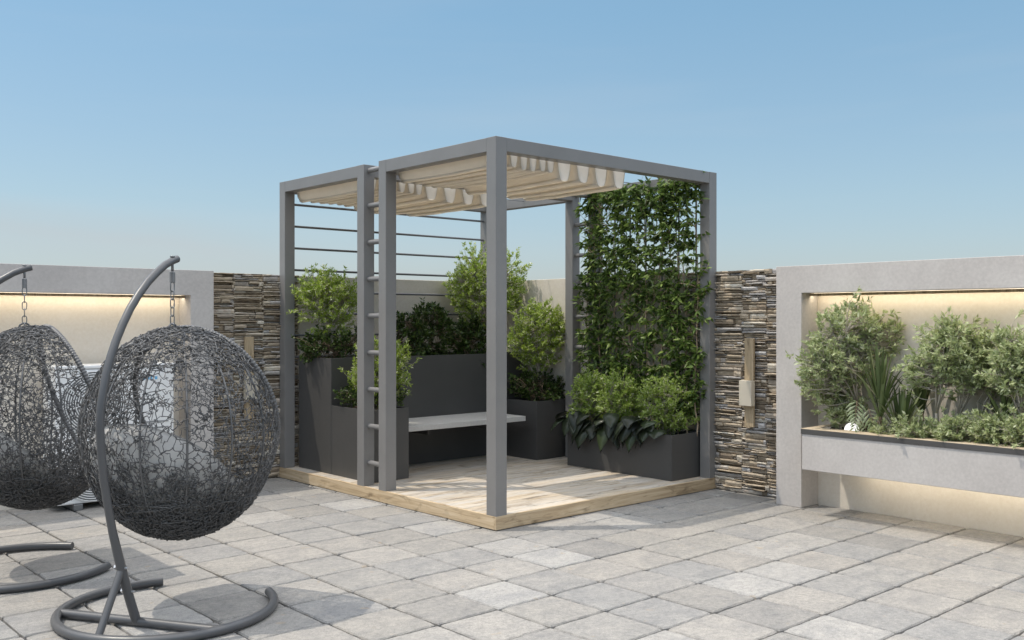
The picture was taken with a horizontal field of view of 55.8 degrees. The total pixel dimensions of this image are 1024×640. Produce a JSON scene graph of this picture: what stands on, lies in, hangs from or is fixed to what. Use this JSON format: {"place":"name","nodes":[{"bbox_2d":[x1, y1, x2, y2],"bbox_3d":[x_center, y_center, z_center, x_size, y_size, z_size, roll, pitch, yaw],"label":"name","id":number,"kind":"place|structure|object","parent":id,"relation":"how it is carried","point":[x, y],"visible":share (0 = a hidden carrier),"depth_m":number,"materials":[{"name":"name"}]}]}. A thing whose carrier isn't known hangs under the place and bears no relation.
{"place":"outdoors","nodes":[
{"label":"outdoors","id":0,"kind":"place"},
{"bbox_2d":[0,477,1023,639],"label":"paving","id":1,"kind":"structure","parent":0,"point":[709,564],"depth_m":5.71,"materials":[{"name":"grey stone"}]},
{"bbox_2d":[0,264,110,593],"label":"hanging chair","id":2,"kind":"object","parent":1,"relation":"on","point":[31,340],"visible":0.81,"depth_m":5.55,"materials":[{"name":"grey wicker"}]},
{"bbox_2d":[0,431,66,497],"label":"seat cushion","id":3,"kind":"object","parent":2,"relation":"on","point":[4,447],"visible":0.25,"depth_m":5.45,"materials":[{"name":"fabric"}]},
{"bbox_2d":[43,362,174,510],"bbox_3d":[-3.296,0.926,7.909,0.976,1.134,0.364,0,0,-42],"label":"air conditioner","id":4,"kind":"object","parent":1,"relation":"on","point":[86,496],"visible":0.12,"depth_m":7.69,"materials":[{"name":"white metal"}]},
{"bbox_2d":[50,255,280,639],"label":"hanging chair","id":5,"kind":"object","parent":1,"relation":"on","point":[251,486],"visible":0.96,"depth_m":4.71,"materials":[{"name":"grey wicker"}]},
{"bbox_2d":[88,424,239,530],"bbox_3d":[-1.768,0.798,4.916,0.775,0.600,0.620,0,0,17],"label":"seat cushion","id":6,"kind":"object","parent":5,"relation":"on","point":[168,445],"visible":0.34,"depth_m":4.64,"materials":[{"name":"fabric"}]},
{"bbox_2d":[0,263,479,510],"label":"boundary wall","id":7,"kind":"structure","parent":1,"relation":"on","point":[81,309],"depth_m":8.45,"materials":[{"name":"beige paint"}]},
{"bbox_2d":[244,337,257,418],"bbox_3d":[-2.431,0.533,8.939,0.124,0.757,0.144,0,0,-42],"label":"wall lamp","id":8,"kind":"object","parent":7,"relation":"attached to","point":[249,345],"visible":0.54,"depth_m":8.91,"materials":[{"name":"brown wood"}]},
{"bbox_2d":[279,455,715,529],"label":"deck platform","id":9,"kind":"structure","parent":1,"relation":"on","point":[542,490],"depth_m":8.06,"materials":[{"name":"brown wood"}]},
{"bbox_2d":[331,404,408,482],"bbox_3d":[-1.271,1.083,8.637,0.395,0.621,0.641,0,0,-42],"label":"metal planter","id":10,"kind":"object","parent":9,"relation":"on","point":[343,440],"visible":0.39,"depth_m":8.51,"materials":[{"name":"metal"}]},
{"bbox_2d":[333,378,407,408],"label":"shrub","id":11,"kind":"object","parent":10,"relation":"on","point":[349,393],"visible":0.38,"depth_m":8.59,"materials":[{"name":"green plant"}]},
{"bbox_2d":[339,330,421,409],"bbox_3d":[-1.168,0.439,8.626,0.680,0.815,0.505,0,0,23],"label":"bush","id":12,"kind":"object","parent":10,"relation":"on","point":[400,375],"visible":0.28,"depth_m":8.59,"materials":[{"name":"green plant"}]},
{"bbox_2d":[299,351,525,473],"bbox_3d":[-0.932,0.871,9.765,2.405,1.047,0.578,0,0,-42],"label":"metal planter","id":13,"kind":"object","parent":9,"relation":"on","point":[449,384],"visible":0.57,"depth_m":9.46,"materials":[{"name":"metal"}]},
{"bbox_2d":[289,263,356,356],"bbox_3d":[-1.726,-0.072,9.126,0.665,0.960,0.588,0,0,24],"label":"bush","id":14,"kind":"object","parent":13,"relation":"on","point":[321,288],"visible":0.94,"depth_m":9.06,"materials":[{"name":"green plant"}]},
{"bbox_2d":[291,322,356,364],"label":"shrub","id":15,"kind":"object","parent":13,"relation":"on","point":[314,349],"visible":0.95,"depth_m":8.96,"materials":[{"name":"green plant"}]},
{"bbox_2d":[396,306,437,355],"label":"shrub","id":16,"kind":"object","parent":13,"relation":"on","point":[421,334],"visible":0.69,"depth_m":9.51,"materials":[{"name":"green plant"}]},
{"bbox_2d":[404,297,463,354],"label":"shrub","id":17,"kind":"object","parent":13,"relation":"on","point":[437,314],"visible":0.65,"depth_m":9.77,"materials":[{"name":"green plant"}]},
{"bbox_2d":[444,306,486,366],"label":"shrub","id":18,"kind":"object","parent":13,"relation":"on","point":[466,345],"visible":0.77,"depth_m":10.06,"materials":[{"name":"green plant"}]},
{"bbox_2d":[409,412,525,434],"bbox_3d":[-0.600,1.000,9.268,1.438,0.110,0.599,0,0,-42],"label":"bench","id":19,"kind":"object","parent":13,"relation":"attached to","point":[422,425],"visible":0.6,"depth_m":9.10,"materials":[{"name":"wood"}]},
{"bbox_2d":[442,241,531,353],"bbox_3d":[-0.295,-0.231,10.374,0.843,1.275,0.822,0,0,-42],"label":"bush","id":20,"kind":"object","parent":13,"relation":"on","point":[467,283],"visible":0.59,"depth_m":10.30,"materials":[{"name":"green plant"}]},
{"bbox_2d":[280,136,716,516],"bbox_3d":[-0.196,0.045,8.882,2.592,2.700,3.133,0,0,-42],"label":"pergola","id":21,"kind":"object","parent":9,"relation":"on","point":[486,178],"visible":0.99,"depth_m":8.12,"materials":[{"name":"grey metal"}]},
{"bbox_2d":[507,396,564,459],"bbox_3d":[0.202,1.102,9.983,0.425,0.584,0.604,0,0,-42],"label":"metal planter","id":22,"kind":"object","parent":9,"relation":"on","point":[533,436],"visible":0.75,"depth_m":9.75,"materials":[{"name":"metal"}]},
{"bbox_2d":[507,296,564,400],"bbox_3d":[0.298,0.304,9.959,0.752,1.124,0.604,0,0,-7],"label":"bush","id":23,"kind":"object","parent":22,"relation":"on","point":[537,327],"visible":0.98,"depth_m":9.93,"materials":[{"name":"green plant"}]},
{"bbox_2d":[507,367,564,400],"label":"shrub","id":24,"kind":"object","parent":22,"relation":"on","point":[526,390],"visible":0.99,"depth_m":9.94,"materials":[{"name":"green plant"}]},
{"bbox_2d":[567,427,699,480],"bbox_3d":[1.108,1.196,8.970,0.410,0.396,1.268,0,0,-42],"label":"metal planter","id":25,"kind":"object","parent":9,"relation":"on","point":[671,457],"visible":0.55,"depth_m":8.60,"materials":[{"name":"metal"}]},
{"bbox_2d":[551,410,584,439],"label":"broad leaf plant","id":26,"kind":"object","parent":25,"relation":"on","point":[569,423],"visible":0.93,"depth_m":9.19,"materials":[{"name":"green plant"}]},
{"bbox_2d":[571,413,598,448],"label":"broad leaf plant","id":27,"kind":"object","parent":25,"relation":"on","point":[584,430],"visible":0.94,"depth_m":9.05,"materials":[{"name":"green plant"}]},
{"bbox_2d":[566,363,608,423],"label":"bush","id":28,"kind":"object","parent":25,"relation":"on","point":[587,388],"visible":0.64,"depth_m":9.21,"materials":[{"name":"green plant"}]},
{"bbox_2d":[592,412,619,452],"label":"broad leaf plant","id":29,"kind":"object","parent":25,"relation":"on","point":[605,429],"visible":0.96,"depth_m":8.83,"materials":[{"name":"green plant"}]},
{"bbox_2d":[593,367,648,424],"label":"bush","id":30,"kind":"object","parent":25,"relation":"on","point":[621,406],"visible":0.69,"depth_m":8.96,"materials":[{"name":"green plant"}]},
{"bbox_2d":[613,415,642,453],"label":"broad leaf plant","id":31,"kind":"object","parent":25,"relation":"on","point":[623,431],"visible":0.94,"depth_m":8.64,"materials":[{"name":"green plant"}]},
{"bbox_2d":[571,170,714,435],"bbox_3d":[1.231,-0.205,9.090,0.392,2.483,1.676,0,0,-42],"label":"climbing plant","id":32,"kind":"object","parent":25,"relation":"on","point":[672,195],"visible":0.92,"depth_m":8.98,"materials":[{"name":"green plant"}]},
{"bbox_2d":[629,415,665,447],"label":"broad leaf plant","id":33,"kind":"object","parent":25,"relation":"on","point":[645,429],"visible":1,"depth_m":8.47,"materials":[{"name":"green plant"}]},
{"bbox_2d":[634,371,700,434],"bbox_3d":[1.410,0.764,8.696,0.594,0.650,0.596,0,0,-42],"label":"bush","id":34,"kind":"object","parent":25,"relation":"on","point":[665,417],"visible":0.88,"depth_m":8.61,"materials":[{"name":"green plant"}]},
{"bbox_2d":[507,255,1023,537],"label":"boundary wall","id":35,"kind":"structure","parent":1,"relation":"on","point":[772,312],"depth_m":7.73,"materials":[{"name":"beige paint"}]},
{"bbox_2d":[739,338,755,426],"bbox_3d":[2.030,0.533,8.260,0.144,0.757,0.124,0,0,-42],"label":"wall lamp","id":36,"kind":"object","parent":35,"relation":"attached to","point":[747,390],"visible":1,"depth_m":8.23,"materials":[{"name":"brown wood"}]},
{"bbox_2d":[801,424,1023,497],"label":"wall planter","id":37,"kind":"object","parent":35,"relation":"attached to","point":[980,467],"visible":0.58,"depth_m":6.72,"materials":[{"name":"grey paint"}]},
{"bbox_2d":[799,348,870,427],"bbox_3d":[2.516,0.529,7.563,0.507,0.645,0.343,0,0,-5],"label":"tree","id":38,"kind":"object","parent":37,"relation":"on","point":[828,396],"visible":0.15,"depth_m":7.54,"materials":[{"name":"green plant"}]},
{"bbox_2d":[811,385,869,429],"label":"shrub","id":39,"kind":"object","parent":37,"relation":"on","point":[837,417],"visible":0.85,"depth_m":7.39,"materials":[{"name":"green plant"}]},
{"bbox_2d":[785,286,906,430],"bbox_3d":[2.548,0.290,7.339,0.921,1.116,0.493,0,0,11],"label":"tree","id":40,"kind":"object","parent":37,"relation":"on","point":[824,362],"visible":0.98,"depth_m":7.31,"materials":[{"name":"green plant"}]},
{"bbox_2d":[844,423,858,430],"bbox_3d":[2.569,0.831,7.319,0.106,0.106,0.106,0,0,-42],"label":"globe lamp","id":41,"kind":"object","parent":37,"relation":"on","point":[847,426],"visible":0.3,"depth_m":7.29,"materials":[{"name":"white glass"}]},
{"bbox_2d":[845,401,893,432],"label":"split leaf plant","id":42,"kind":"object","parent":37,"relation":"on","point":[862,425],"visible":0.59,"depth_m":7.14,"materials":[{"name":"green plant"}]},
{"bbox_2d":[835,343,908,425],"bbox_3d":[2.725,0.507,7.008,0.517,0.720,0.545,0,0,-42],"label":"strap leaf plant","id":43,"kind":"object","parent":37,"relation":"on","point":[878,385],"visible":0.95,"depth_m":7.05,"materials":[{"name":"green plant"}]},
{"bbox_2d":[868,415,898,434],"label":"shrub","id":44,"kind":"object","parent":37,"relation":"on","point":[878,429],"visible":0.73,"depth_m":7.02,"materials":[{"name":"green plant"}]},
{"bbox_2d":[869,386,922,431],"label":"strap leaf plant","id":45,"kind":"object","parent":37,"relation":"on","point":[902,403],"visible":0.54,"depth_m":6.94,"materials":[{"name":"green plant"}]},
{"bbox_2d":[889,408,944,438],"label":"shrub","id":46,"kind":"object","parent":37,"relation":"on","point":[916,427],"visible":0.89,"depth_m":6.79,"materials":[{"name":"green plant"}]},
{"bbox_2d":[887,363,949,420],"bbox_3d":[2.993,0.538,7.041,0.444,0.658,0.327,0,0,-42],"label":"strap leaf plant","id":47,"kind":"object","parent":37,"relation":"on","point":[925,393],"visible":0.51,"depth_m":7.10,"materials":[{"name":"green plant"}]},
{"bbox_2d":[890,306,991,424],"bbox_3d":[3.041,0.372,6.802,0.623,0.953,0.512,0,0,-31],"label":"tree","id":48,"kind":"object","parent":37,"relation":"on","point":[933,362],"visible":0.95,"depth_m":6.77,"materials":[{"name":"green plant"}]},
{"bbox_2d":[924,405,984,441],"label":"shrub","id":49,"kind":"object","parent":37,"relation":"on","point":[950,428],"visible":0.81,"depth_m":6.61,"materials":[{"name":"green plant"}]},
{"bbox_2d":[942,325,998,414],"bbox_3d":[3.236,0.439,6.774,0.502,0.821,0.481,0,0,-42],"label":"tree","id":50,"kind":"object","parent":37,"relation":"on","point":[980,342],"visible":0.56,"depth_m":6.73,"materials":[{"name":"green plant"}]},
{"bbox_2d":[960,402,1019,444],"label":"shrub","id":51,"kind":"object","parent":37,"relation":"on","point":[982,432],"visible":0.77,"depth_m":6.45,"materials":[{"name":"green plant"}]},
{"bbox_2d":[971,345,1014,415],"bbox_3d":[3.393,0.490,6.755,0.469,0.718,0.463,0,0,6],"label":"tree","id":52,"kind":"object","parent":37,"relation":"on","point":[990,390],"visible":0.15,"depth_m":6.72,"materials":[{"name":"green plant"}]},
{"bbox_2d":[971,308,1023,413],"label":"tree","id":53,"kind":"object","parent":37,"relation":"on","point":[1009,355],"visible":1,"depth_m":6.42,"materials":[{"name":"green plant"}]},
{"bbox_2d":[978,393,1023,420],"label":"strap leaf plant","id":54,"kind":"object","parent":37,"relation":"on","point":[1003,400],"visible":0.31,"depth_m":6.58,"materials":[{"name":"green plant"}]},
{"bbox_2d":[991,402,1023,448],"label":"shrub","id":55,"kind":"object","parent":37,"relation":"on","point":[1014,431],"visible":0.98,"depth_m":6.31,"materials":[{"name":"green plant"}]},
{"bbox_2d":[0,0,1023,280],"label":"sky","id":56,"kind":"structure","parent":0,"point":[134,133],"materials":[{"name":"blue"}]}
]}

